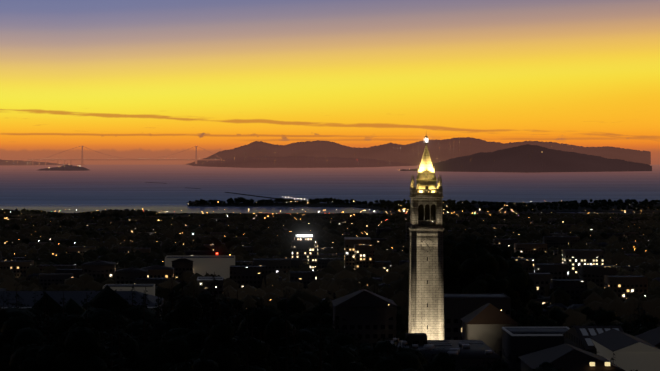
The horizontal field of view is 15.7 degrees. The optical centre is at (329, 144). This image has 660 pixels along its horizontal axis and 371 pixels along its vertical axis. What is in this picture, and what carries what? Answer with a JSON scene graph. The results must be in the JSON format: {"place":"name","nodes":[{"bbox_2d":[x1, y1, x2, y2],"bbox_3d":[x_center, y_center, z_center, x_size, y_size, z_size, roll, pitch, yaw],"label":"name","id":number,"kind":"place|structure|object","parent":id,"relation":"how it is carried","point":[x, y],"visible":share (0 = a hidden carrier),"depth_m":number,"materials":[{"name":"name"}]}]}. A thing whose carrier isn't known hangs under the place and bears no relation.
{"place":"outdoors","nodes":[
{"label":"outdoors","id":0,"kind":"place"},
{"bbox_2d":[0,159,68,164],"bbox_3d":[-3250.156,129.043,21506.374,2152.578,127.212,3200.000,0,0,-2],"label":"presidio terrain","id":1,"kind":"structure","parent":0,"point":[12,162],"depth_m":21290.36,"materials":[{"name":"black"}]},
{"bbox_2d":[39,166,88,170],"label":"small island","id":2,"kind":"structure","parent":0,"point":[69,168],"depth_m":16766.56,"materials":[{"name":"black"}]},
{"bbox_2d":[191,156,419,167],"bbox_3d":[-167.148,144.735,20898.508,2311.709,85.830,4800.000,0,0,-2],"label":"headland terrain","id":3,"kind":"structure","parent":0,"point":[287,162],"depth_m":19668.76,"materials":[{"name":"black"}]},
{"bbox_2d":[0,165,659,213],"bbox_3d":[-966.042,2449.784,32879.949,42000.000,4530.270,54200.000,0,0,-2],"label":"bay water","id":4,"kind":"structure","parent":0,"point":[100,188],"depth_m":10441.33,"materials":[{"name":"blue liquid"}]},
{"bbox_2d":[28,146,219,164],"bbox_3d":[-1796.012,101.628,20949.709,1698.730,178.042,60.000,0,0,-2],"label":"suspension bridge","id":5,"kind":"structure","parent":4,"relation":"in","point":[82,159],"depth_m":20934.18,"materials":[{"name":"red"}]},
{"bbox_2d":[149,182,300,201],"bbox_3d":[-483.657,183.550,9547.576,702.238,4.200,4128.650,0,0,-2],"label":"pier","id":6,"kind":"structure","parent":4,"relation":"on","point":[235,193],"depth_m":8687.82,"materials":[{"name":"black"}]},
{"bbox_2d":[0,0,659,164],"label":"sky","id":7,"kind":"structure","parent":0,"point":[132,79],"materials":[{"name":"orange"}]},
{"bbox_2d":[183,137,650,164],"bbox_3d":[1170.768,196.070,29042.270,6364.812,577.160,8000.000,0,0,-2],"label":"hills","id":8,"kind":"structure","parent":0,"point":[439,150],"depth_m":28534.53,"materials":[{"name":"black"}]},
{"bbox_2d":[187,203,659,212],"bbox_3d":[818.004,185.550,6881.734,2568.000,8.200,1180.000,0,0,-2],"label":"shoreline","id":9,"kind":"structure","parent":0,"point":[584,209],"depth_m":6770.88,"materials":[{"name":"grey"}]},
{"bbox_2d":[400,144,651,172],"bbox_3d":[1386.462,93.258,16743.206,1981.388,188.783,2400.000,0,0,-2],"label":"island","id":10,"kind":"structure","parent":0,"point":[527,158],"depth_m":16191.99,"materials":[{"name":"black"}]},
{"bbox_3d":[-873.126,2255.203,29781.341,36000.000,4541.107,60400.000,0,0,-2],"label":"ground","id":11,"kind":"structure","parent":0,"visible":0},
{"bbox_2d":[0,197,659,370],"bbox_3d":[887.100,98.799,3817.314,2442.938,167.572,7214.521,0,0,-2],"label":"trees","id":12,"kind":"object","parent":11,"relation":"on","point":[107,328],"visible":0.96,"depth_m":341.82,"materials":[{"name":"green plant"}]},
{"bbox_2d":[0,208,659,332],"bbox_3d":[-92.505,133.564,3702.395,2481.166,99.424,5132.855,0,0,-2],"label":"city trees","id":13,"kind":"object","parent":11,"relation":"on","point":[267,236],"visible":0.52,"depth_m":3086.29,"materials":[{"name":"plant"}]},
{"bbox_2d":[0,201,659,370],"bbox_3d":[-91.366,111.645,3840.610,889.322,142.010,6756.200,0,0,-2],"label":"buildings","id":14,"kind":"structure","parent":11,"relation":"on","point":[480,329],"depth_m":1019.00,"materials":[{"name":"stone"}]},
{"bbox_2d":[0,212,659,314],"bbox_3d":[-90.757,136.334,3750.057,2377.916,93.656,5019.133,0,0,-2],"label":"houses","id":15,"kind":"structure","parent":11,"relation":"on","point":[46,280],"depth_m":3725.65,"materials":[{"name":"grey"}]},
{"bbox_2d":[14,209,634,298],"bbox_3d":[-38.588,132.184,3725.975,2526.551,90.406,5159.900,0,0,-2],"label":"city lights","id":16,"kind":"object","parent":15,"relation":"on","point":[342,234],"visible":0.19,"depth_m":4367.51},
{"bbox_2d":[408,135,444,339],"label":"clock tower","id":17,"kind":"structure","parent":11,"relation":"on","point":[426,284],"depth_m":796.20,"materials":[{"name":"stone"}]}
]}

